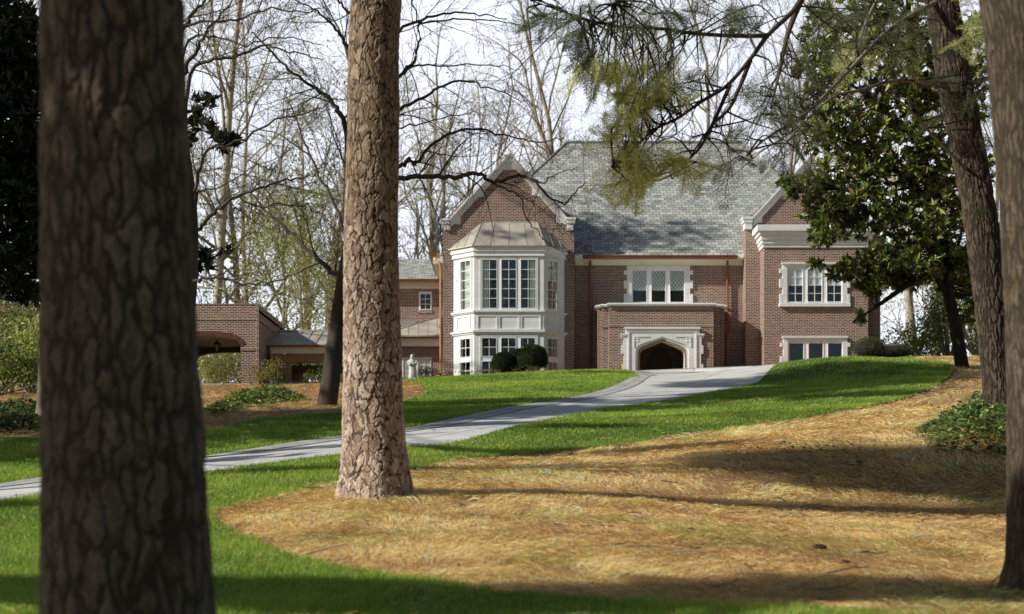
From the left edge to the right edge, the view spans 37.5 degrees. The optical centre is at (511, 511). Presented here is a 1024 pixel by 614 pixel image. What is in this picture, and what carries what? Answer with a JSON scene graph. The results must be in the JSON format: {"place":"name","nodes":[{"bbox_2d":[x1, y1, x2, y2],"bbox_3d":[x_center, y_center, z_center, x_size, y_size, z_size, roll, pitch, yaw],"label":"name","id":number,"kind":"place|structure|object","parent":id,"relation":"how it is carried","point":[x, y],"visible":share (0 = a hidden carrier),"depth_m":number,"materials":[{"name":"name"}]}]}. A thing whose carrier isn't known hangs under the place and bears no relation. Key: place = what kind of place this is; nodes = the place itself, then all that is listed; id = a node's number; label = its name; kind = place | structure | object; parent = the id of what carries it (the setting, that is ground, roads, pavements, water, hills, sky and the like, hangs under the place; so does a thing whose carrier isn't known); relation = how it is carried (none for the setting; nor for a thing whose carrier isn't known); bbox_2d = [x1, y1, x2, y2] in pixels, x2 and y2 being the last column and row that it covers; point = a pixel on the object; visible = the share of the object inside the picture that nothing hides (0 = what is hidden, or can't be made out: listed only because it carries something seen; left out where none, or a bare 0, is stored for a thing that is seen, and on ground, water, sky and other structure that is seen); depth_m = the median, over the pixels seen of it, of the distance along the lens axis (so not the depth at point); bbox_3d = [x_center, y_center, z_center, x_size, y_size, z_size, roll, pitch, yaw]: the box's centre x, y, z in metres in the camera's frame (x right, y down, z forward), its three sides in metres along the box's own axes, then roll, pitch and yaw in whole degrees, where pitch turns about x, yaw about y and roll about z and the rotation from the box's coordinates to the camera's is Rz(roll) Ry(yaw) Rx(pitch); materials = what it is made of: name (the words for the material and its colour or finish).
{"place":"outdoors","nodes":[
{"label":"outdoors","id":0,"kind":"place"},
{"bbox_2d":[0,368,639,482],"bbox_3d":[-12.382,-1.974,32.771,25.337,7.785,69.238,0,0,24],"label":"side lawn","id":1,"kind":"structure","parent":0,"point":[257,432],"depth_m":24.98,"materials":[{"name":"plant"}]},
{"bbox_2d":[184,0,347,333],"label":"dark branching tree","id":2,"kind":"object","parent":1,"relation":"on","point":[193,191],"visible":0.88,"depth_m":23.40,"materials":[{"name":"brown plant"}]},
{"bbox_2d":[407,354,417,378],"bbox_3d":[-4.055,-5.836,61.484,0.425,1.150,0.353,0,0,0],"label":"statue","id":3,"kind":"object","parent":1,"relation":"on","point":[412,362],"visible":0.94,"depth_m":61.40,"materials":[{"name":"stone"}]},
{"bbox_2d":[443,371,456,375],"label":"perennial","id":4,"kind":"object","parent":1,"relation":"on","point":[448,374],"visible":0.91,"depth_m":63.08,"materials":[{"name":"green plant"}]},
{"bbox_2d":[457,368,471,374],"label":"perennial","id":5,"kind":"object","parent":1,"relation":"on","point":[465,372],"visible":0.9,"depth_m":62.87,"materials":[{"name":"green plant"}]},
{"bbox_2d":[469,367,485,374],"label":"perennial","id":6,"kind":"object","parent":1,"relation":"on","point":[481,371],"visible":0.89,"depth_m":62.59,"materials":[{"name":"green plant"}]},
{"bbox_2d":[488,368,500,373],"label":"perennial","id":7,"kind":"object","parent":1,"relation":"on","point":[496,371],"visible":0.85,"depth_m":61.19,"materials":[{"name":"green plant"}]},
{"bbox_2d":[491,351,516,372],"bbox_3d":[-0.321,-6.152,62.100,1.104,0.943,1.113,0,0,0],"label":"boxwood ball","id":8,"kind":"object","parent":1,"relation":"on","point":[504,361],"visible":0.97,"depth_m":61.78,"materials":[{"name":"green plant"}]},
{"bbox_2d":[511,348,525,371],"bbox_3d":[0.311,-6.291,62.702,1.089,1.038,1.072,0,0,0],"label":"boxwood ball","id":9,"kind":"object","parent":1,"relation":"on","point":[516,351],"visible":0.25,"depth_m":62.43,"materials":[{"name":"green plant"}]},
{"bbox_2d":[512,365,542,371],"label":"perennial","id":10,"kind":"object","parent":1,"relation":"on","point":[531,367],"visible":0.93,"depth_m":60.80,"materials":[{"name":"green plant"}]},
{"bbox_2d":[517,343,547,370],"bbox_3d":[0.845,-6.309,61.703,1.324,1.162,1.340,0,0,0],"label":"boxwood ball","id":11,"kind":"object","parent":1,"relation":"on","point":[533,355],"visible":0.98,"depth_m":61.31,"materials":[{"name":"green plant"}]},
{"bbox_2d":[0,364,773,498],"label":"driveway","id":12,"kind":"structure","parent":0,"point":[663,384],"depth_m":28.89,"materials":[{"name":"concrete"}]},
{"bbox_2d":[0,370,656,486],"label":"stone edging","id":13,"kind":"object","parent":12,"relation":"on","point":[628,383],"visible":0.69,"depth_m":27.64,"materials":[{"name":"grey stone"}]},
{"bbox_2d":[0,355,953,613],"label":"front lawn","id":14,"kind":"structure","parent":0,"point":[771,375],"depth_m":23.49,"materials":[{"name":"plant"}]},
{"bbox_2d":[0,383,1012,613],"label":"fallen needles","id":15,"kind":"object","parent":14,"relation":"on","point":[436,459],"depth_m":11.70,"materials":[{"name":"brown plant"}]},
{"bbox_2d":[851,337,888,357],"bbox_3d":[13.862,-6.345,58.499,1.415,0.874,1.416,0,0,0],"label":"clipped shrub","id":16,"kind":"object","parent":14,"relation":"on","point":[871,348],"visible":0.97,"depth_m":58.10,"materials":[{"name":"green plant"}]},
{"bbox_2d":[881,343,912,357],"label":"clipped shrub","id":17,"kind":"object","parent":14,"relation":"on","point":[898,350],"visible":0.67,"depth_m":59.51,"materials":[{"name":"green plant"}]},
{"bbox_2d":[0,0,999,383],"label":"sky","id":18,"kind":"structure","parent":0,"point":[472,55],"materials":[{"name":"white"}]},
{"bbox_2d":[0,355,1023,613],"bbox_3d":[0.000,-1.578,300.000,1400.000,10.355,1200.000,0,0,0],"label":"ground","id":19,"kind":"structure","parent":0,"point":[944,477],"depth_m":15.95,"materials":[{"name":"brown plant"}]},
{"bbox_2d":[0,329,38,394],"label":"woodland bush","id":20,"kind":"object","parent":19,"relation":"on","point":[24,364],"visible":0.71,"depth_m":49.59,"materials":[{"name":"green plant"}]},
{"bbox_2d":[0,312,39,394],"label":"woodland bush","id":21,"kind":"object","parent":19,"relation":"on","point":[27,391],"visible":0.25,"depth_m":53.68,"materials":[{"name":"green plant"}]},
{"bbox_2d":[0,279,39,393],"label":"woodland bush","id":22,"kind":"object","parent":19,"relation":"on","point":[16,314],"visible":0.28,"depth_m":56.79,"materials":[{"name":"green plant"}]},
{"bbox_2d":[0,392,40,434],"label":"ivy","id":23,"kind":"object","parent":19,"relation":"on","point":[26,414],"visible":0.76,"depth_m":28.31,"materials":[{"name":"green plant"}]},
{"bbox_2d":[3,279,39,333],"bbox_3d":[-18.653,-7.259,61.913,6.296,5.224,6.826,0,0,-44],"label":"woodland bush","id":24,"kind":"object","parent":19,"relation":"on","point":[24,310],"visible":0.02,"depth_m":59.01,"materials":[{"name":"green plant"}]},
{"bbox_2d":[33,327,40,415],"bbox_3d":[-8.122,-10.440,30.917,3.828,17.213,3.788,0,0,33],"label":"slim trunk","id":25,"kind":"object","parent":19,"relation":"on","point":[38,411],"visible":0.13,"depth_m":29.87,"materials":[{"name":"grey plant"}]},
{"bbox_2d":[0,0,245,308],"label":"magnolia tree","id":26,"kind":"object","parent":19,"relation":"on","point":[20,81],"visible":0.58,"depth_m":25.89,"materials":[{"name":"green plant"}]},
{"bbox_2d":[38,0,216,613],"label":"trunk","id":27,"kind":"object","parent":19,"relation":"on","point":[123,513],"visible":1,"depth_m":4.79,"materials":[{"name":"brown wood"}]},
{"bbox_2d":[28,0,246,233],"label":"bare tree","id":28,"kind":"object","parent":19,"relation":"on","point":[196,164],"visible":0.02,"depth_m":85.53,"materials":[{"name":"brown plant"}]},
{"bbox_2d":[0,304,282,393],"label":"brick carport","id":29,"kind":"object","parent":19,"relation":"on","point":[248,332],"visible":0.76,"depth_m":60.00,"materials":[{"name":"brick"}]},
{"bbox_2d":[213,340,220,352],"bbox_3d":[-12.303,-6.903,63.000,0.340,0.554,0.323,0,0,0],"label":"hanging lantern","id":30,"kind":"object","parent":29,"relation":"hanging from","point":[217,344],"visible":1,"depth_m":62.93,"materials":[{"name":"black metal"}]},
{"bbox_2d":[38,0,251,219],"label":"bare tree","id":31,"kind":"object","parent":19,"relation":"on","point":[195,34],"visible":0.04,"depth_m":96.01,"materials":[{"name":"brown plant"}]},
{"bbox_2d":[0,378,427,438],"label":"pine straw","id":32,"kind":"object","parent":19,"relation":"on","point":[407,383],"visible":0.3,"depth_m":37.06,"materials":[{"name":"brown plant"}]},
{"bbox_2d":[198,353,240,383],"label":"woodland bush","id":33,"kind":"object","parent":19,"relation":"on","point":[229,371],"visible":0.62,"depth_m":77.43,"materials":[{"name":"green plant"}]},
{"bbox_2d":[198,353,240,383],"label":"woodland bush","id":34,"kind":"object","parent":19,"relation":"on","point":[200,367],"visible":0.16,"depth_m":79.38,"materials":[{"name":"green plant"}]},
{"bbox_2d":[188,109,256,303],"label":"bare tree","id":35,"kind":"object","parent":19,"relation":"on","point":[203,287],"visible":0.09,"depth_m":86.10,"materials":[{"name":"brown plant"}]},
{"bbox_2d":[233,366,272,385],"bbox_3d":[-9.987,-5.268,58.602,1.724,0.829,0.902,0,0,15],"label":"azalea bush","id":36,"kind":"object","parent":19,"relation":"on","point":[256,382],"visible":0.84,"depth_m":58.64,"materials":[{"name":"green plant"}]},
{"bbox_2d":[204,382,311,415],"bbox_3d":[-6.324,-2.708,36.681,2.421,1.728,13.748,0,0,0],"label":"ivy","id":37,"kind":"object","parent":19,"relation":"on","point":[267,392],"visible":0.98,"depth_m":36.40,"materials":[{"name":"green plant"}]},
{"bbox_2d":[184,0,343,382],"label":"bare tree","id":38,"kind":"object","parent":19,"relation":"on","point":[222,214],"visible":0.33,"depth_m":82.96,"materials":[{"name":"brown plant"}]},
{"bbox_2d":[185,0,343,375],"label":"bare tree","id":39,"kind":"object","parent":19,"relation":"on","point":[232,225],"visible":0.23,"depth_m":86.06,"materials":[{"name":"brown plant"}]},
{"bbox_2d":[192,134,337,383],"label":"bare tree","id":40,"kind":"object","parent":19,"relation":"on","point":[231,261],"visible":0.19,"depth_m":85.02,"materials":[{"name":"brown plant"}]},
{"bbox_2d":[247,355,283,384],"bbox_3d":[-9.305,-5.416,58.129,1.451,1.193,1.286,0,0,-33],"label":"azalea bush","id":41,"kind":"object","parent":19,"relation":"on","point":[269,372],"visible":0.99,"depth_m":58.05,"materials":[{"name":"green plant"}]},
{"bbox_2d":[191,0,347,303],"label":"bare tree","id":42,"kind":"object","parent":19,"relation":"on","point":[245,145],"visible":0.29,"depth_m":100.27,"materials":[{"name":"brown plant"}]},
{"bbox_2d":[213,90,344,329],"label":"bare tree","id":43,"kind":"object","parent":19,"relation":"on","point":[290,184],"visible":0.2,"depth_m":93.33,"materials":[{"name":"brown plant"}]},
{"bbox_2d":[218,147,343,381],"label":"bare tree","id":44,"kind":"object","parent":19,"relation":"on","point":[298,267],"visible":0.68,"depth_m":75.44,"materials":[{"name":"green plant"}]},
{"bbox_2d":[267,330,342,383],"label":"covered walkway","id":45,"kind":"structure","parent":19,"relation":"on","point":[287,348],"depth_m":62.28,"materials":[{"name":"grey metal"}]},
{"bbox_2d":[292,363,322,381],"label":"evergreen shrub","id":46,"kind":"object","parent":19,"relation":"on","point":[301,370],"visible":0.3,"depth_m":67.34,"materials":[{"name":"green plant"}]},
{"bbox_2d":[294,367,321,384],"bbox_3d":[-8.032,-5.450,60.577,1.510,0.785,0.968,0,0,0],"label":"evergreen shrub","id":47,"kind":"object","parent":19,"relation":"on","point":[314,375],"visible":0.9,"depth_m":60.50,"materials":[{"name":"green plant"}]},
{"bbox_2d":[199,87,424,363],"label":"bare tree","id":48,"kind":"object","parent":19,"relation":"on","point":[320,173],"visible":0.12,"depth_m":88.17,"materials":[{"name":"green plant"}]},
{"bbox_2d":[226,153,403,364],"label":"bare tree","id":49,"kind":"object","parent":19,"relation":"on","point":[271,288],"visible":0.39,"depth_m":78.94,"materials":[{"name":"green plant"}]},
{"bbox_2d":[199,0,504,373],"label":"bare tree","id":50,"kind":"object","parent":19,"relation":"on","point":[401,157],"visible":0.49,"depth_m":80.88,"materials":[{"name":"brown plant"}]},
{"bbox_2d":[315,157,413,308],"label":"bare tree","id":51,"kind":"object","parent":19,"relation":"on","point":[330,229],"visible":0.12,"depth_m":82.96,"materials":[{"name":"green plant"}]},
{"bbox_2d":[334,0,415,502],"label":"tall pine","id":52,"kind":"object","parent":19,"relation":"on","point":[374,460],"visible":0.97,"depth_m":13.78,"materials":[{"name":"brown plant"}]},
{"bbox_2d":[205,0,622,406],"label":"dark leaning tree","id":53,"kind":"object","parent":19,"relation":"on","point":[330,379],"visible":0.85,"depth_m":33.39,"materials":[{"name":"brown plant"}]},
{"bbox_2d":[416,367,429,375],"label":"perennial","id":54,"kind":"object","parent":19,"relation":"on","point":[419,370],"visible":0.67,"depth_m":66.45,"materials":[{"name":"green plant"}]},
{"bbox_2d":[321,0,527,258],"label":"bare tree","id":55,"kind":"object","parent":19,"relation":"on","point":[434,137],"visible":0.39,"depth_m":90.05,"materials":[{"name":"brown plant"}]},
{"bbox_2d":[420,366,442,376],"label":"perennial","id":56,"kind":"object","parent":19,"relation":"on","point":[426,372],"visible":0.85,"depth_m":65.83,"materials":[{"name":"green plant"}]},
{"bbox_2d":[398,49,496,258],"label":"bare tree","id":57,"kind":"object","parent":19,"relation":"on","point":[442,212],"visible":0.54,"depth_m":85.28,"materials":[{"name":"brown plant"}]},
{"bbox_2d":[399,18,548,248],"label":"bare tree","id":58,"kind":"object","parent":19,"relation":"on","point":[531,104],"visible":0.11,"depth_m":103.93,"materials":[{"name":"brown plant"}]},
{"bbox_2d":[466,497,481,501],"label":"fallen leaf","id":59,"kind":"object","parent":19,"relation":"on","point":[474,499],"visible":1,"depth_m":13.40,"materials":[{"name":"beige plant"}]},
{"bbox_2d":[400,31,572,258],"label":"bare tree","id":60,"kind":"object","parent":19,"relation":"on","point":[520,142],"visible":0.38,"depth_m":96.42,"materials":[{"name":"brown plant"}]},
{"bbox_2d":[534,119,572,165],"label":"bare tree","id":61,"kind":"object","parent":19,"relation":"on","point":[554,140],"visible":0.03,"depth_m":102.19,"materials":[{"name":"brown plant"}]},
{"bbox_2d":[529,96,587,168],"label":"bare tree","id":62,"kind":"object","parent":19,"relation":"on","point":[559,131],"visible":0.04,"depth_m":102.42,"materials":[{"name":"brown plant"}]},
{"bbox_2d":[457,0,748,170],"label":"bare tree","id":63,"kind":"object","parent":19,"relation":"on","point":[541,92],"visible":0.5,"depth_m":96.81,"materials":[{"name":"brown plant"}]},
{"bbox_2d":[340,141,879,381],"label":"brick mansion","id":64,"kind":"structure","parent":19,"relation":"on","point":[687,280],"depth_m":64.70,"materials":[{"name":"brick"}]},
{"bbox_2d":[402,357,431,377],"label":"window","id":65,"kind":"structure","parent":64,"relation":"in","point":[423,362],"depth_m":68.05,"materials":[{"name":"beige paint"}]},
{"bbox_2d":[419,292,431,310],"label":"window","id":66,"kind":"structure","parent":64,"relation":"in","point":[425,298],"depth_m":70.00,"materials":[{"name":"white paint"}]},
{"bbox_2d":[460,259,470,311],"bbox_3d":[-1.721,-9.610,64.414,0.997,2.193,0.997,0,0,0],"label":"window","id":67,"kind":"structure","parent":64,"relation":"in","point":[467,265],"depth_m":64.35,"materials":[{"name":"white paint"}]},
{"bbox_2d":[460,337,482,374],"bbox_3d":[-1.721,-6.151,64.414,0.997,2.502,0.997,0,0,0],"label":"window","id":68,"kind":"structure","parent":64,"relation":"in","point":[465,359],"depth_m":64.22,"materials":[{"name":"white paint"}]},
{"bbox_2d":[450,251,567,375],"bbox_3d":[-0.130,-7.794,64.264,5.027,6.387,1.127,0,0,0],"label":"bay window","id":69,"kind":"structure","parent":64,"relation":"in","point":[475,323],"depth_m":63.80,"materials":[{"name":"paint"}]},
{"bbox_2d":[481,258,536,309],"bbox_3d":[-0.135,-9.610,64.141,2.354,2.193,0.738,0,0,0],"label":"window","id":70,"kind":"structure","parent":64,"relation":"in","point":[505,285],"depth_m":64.00,"materials":[{"name":"white paint"}]},
{"bbox_2d":[481,336,536,373],"bbox_3d":[-0.135,-6.151,64.141,2.354,2.502,0.738,0,0,0],"label":"window","id":71,"kind":"structure","parent":64,"relation":"in","point":[492,345],"depth_m":64.46,"materials":[{"name":"white paint"}]},
{"bbox_2d":[547,259,557,311],"bbox_3d":[1.461,-9.610,64.414,0.997,2.193,0.997,0,0,0],"label":"window","id":72,"kind":"structure","parent":64,"relation":"in","point":[556,310],"depth_m":64.30,"materials":[{"name":"white paint"}]},
{"bbox_2d":[547,337,557,370],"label":"window","id":73,"kind":"structure","parent":64,"relation":"in","point":[550,359],"depth_m":64.25,"materials":[{"name":"white paint"}]},
{"bbox_2d":[632,270,683,302],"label":"window","id":74,"kind":"structure","parent":64,"relation":"in","point":[648,286],"depth_m":65.53,"materials":[{"name":"white paint"}]},
{"bbox_2d":[647,348,671,369],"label":"door","id":75,"kind":"structure","parent":64,"relation":"in","point":[658,358],"depth_m":65.60,"materials":[{"name":"brown wood"}]},
{"bbox_2d":[787,267,841,302],"bbox_3d":[12.775,-9.565,64.041,2.310,1.550,0.738,0,0,0],"label":"window","id":76,"kind":"structure","parent":64,"relation":"in","point":[803,286],"depth_m":63.74,"materials":[{"name":"white paint"}]},
{"bbox_2d":[788,342,841,360],"bbox_3d":[12.804,-6.370,64.041,2.308,1.620,0.738,0,0,0],"label":"window","id":77,"kind":"structure","parent":64,"relation":"in","point":[796,350],"depth_m":64.36,"materials":[{"name":"glass"}]},
{"bbox_2d":[541,0,751,150],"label":"bare tree","id":78,"kind":"object","parent":19,"relation":"on","point":[628,66],"visible":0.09,"depth_m":95.11,"materials":[{"name":"brown plant"}]},
{"bbox_2d":[559,0,803,167],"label":"bare tree","id":79,"kind":"object","parent":19,"relation":"on","point":[725,44],"visible":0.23,"depth_m":102.00,"materials":[{"name":"plant"}]},
{"bbox_2d":[472,0,1006,418],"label":"leaning conifer","id":80,"kind":"object","parent":19,"relation":"on","point":[960,111],"visible":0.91,"depth_m":17.06,"materials":[{"name":"green plant"}]},
{"bbox_2d":[653,0,867,174],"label":"bare tree","id":81,"kind":"object","parent":19,"relation":"on","point":[792,165],"visible":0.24,"depth_m":96.28,"materials":[{"name":"brown plant"}]},
{"bbox_2d":[761,124,789,168],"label":"bare tree","id":82,"kind":"object","parent":19,"relation":"on","point":[776,151],"visible":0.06,"depth_m":97.41,"materials":[{"name":"brown plant"}]},
{"bbox_2d":[811,544,827,552],"bbox_3d":[2.200,0.267,10.800,0.115,0.077,0.077,0,0,-7],"label":"pine cone","id":83,"kind":"object","parent":19,"relation":"on","point":[821,546],"visible":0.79,"depth_m":10.78,"materials":[{"name":"brown plant"}]},
{"bbox_2d":[723,438,916,488],"bbox_3d":[3.657,-0.580,17.939,2.416,0.688,3.252,0,0,0],"label":"straw","id":84,"kind":"object","parent":19,"relation":"on","point":[814,462],"visible":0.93,"depth_m":17.93,"materials":[{"name":"brown plant"}]},
{"bbox_2d":[727,0,942,227],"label":"bare tree","id":85,"kind":"object","parent":19,"relation":"on","point":[792,99],"visible":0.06,"depth_m":105.05,"materials":[{"name":"brown plant"}]},
{"bbox_2d":[840,559,848,565],"bbox_3d":[2.224,0.346,10.098,0.079,0.054,0.054,0,0,-41],"label":"pine cone","id":86,"kind":"object","parent":19,"relation":"on","point":[846,561],"visible":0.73,"depth_m":10.08,"materials":[{"name":"brown plant"}]},
{"bbox_2d":[745,0,985,355],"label":"bare tree","id":87,"kind":"object","parent":19,"relation":"on","point":[907,295],"visible":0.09,"depth_m":81.64,"materials":[{"name":"brown plant"}]},
{"bbox_2d":[764,35,997,355],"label":"bare tree","id":88,"kind":"object","parent":19,"relation":"on","point":[934,296],"visible":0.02,"depth_m":90.78,"materials":[{"name":"plant"}]},
{"bbox_2d":[773,0,995,367],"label":"magnolia tree","id":89,"kind":"object","parent":19,"relation":"on","point":[943,264],"visible":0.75,"depth_m":42.07,"materials":[{"name":"green plant"}]},
{"bbox_2d":[786,0,997,342],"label":"bare tree","id":90,"kind":"object","parent":19,"relation":"on","point":[975,2],"visible":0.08,"depth_m":87.22,"materials":[{"name":"brown plant"}]},
{"bbox_2d":[880,310,973,355],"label":"woodland bush","id":91,"kind":"object","parent":19,"relation":"on","point":[902,335],"visible":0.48,"depth_m":71.55,"materials":[{"name":"green plant"}]},
{"bbox_2d":[860,0,998,218],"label":"bare tree","id":92,"kind":"object","parent":19,"relation":"on","point":[996,200],"visible":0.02,"depth_m":91.50,"materials":[{"name":"brown plant"}]},
{"bbox_2d":[908,281,968,355],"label":"woodland bush","id":93,"kind":"object","parent":19,"relation":"on","point":[945,349],"visible":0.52,"depth_m":69.63,"materials":[{"name":"green plant"}]},
{"bbox_2d":[880,176,998,355],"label":"bare tree","id":94,"kind":"object","parent":19,"relation":"on","point":[902,302],"visible":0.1,"depth_m":80.31,"materials":[{"name":"brown plant"}]},
{"bbox_2d":[911,391,1006,460],"bbox_3d":[6.351,-1.150,20.406,1.792,1.170,5.676,0,0,17],"label":"ivy","id":95,"kind":"object","parent":19,"relation":"on","point":[974,410],"visible":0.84,"depth_m":18.64,"materials":[{"name":"green plant"}]},
{"bbox_2d":[922,208,999,355],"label":"woodland bush","id":96,"kind":"object","parent":19,"relation":"on","point":[971,350],"visible":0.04,"depth_m":65.83,"materials":[{"name":"green plant"}]},
{"bbox_2d":[956,234,978,349],"bbox_3d":[19.766,-8.935,60.366,5.244,5.790,4.408,0,0,0],"label":"woodland bush","id":97,"kind":"object","parent":19,"relation":"on","point":[972,326],"visible":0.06,"depth_m":60.36,"materials":[{"name":"green plant"}]},
{"bbox_2d":[979,0,1023,600],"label":"grey trunk","id":98,"kind":"object","parent":19,"relation":"on","point":[1003,27],"visible":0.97,"depth_m":8.89,"materials":[{"name":"brown wood"}]}
]}

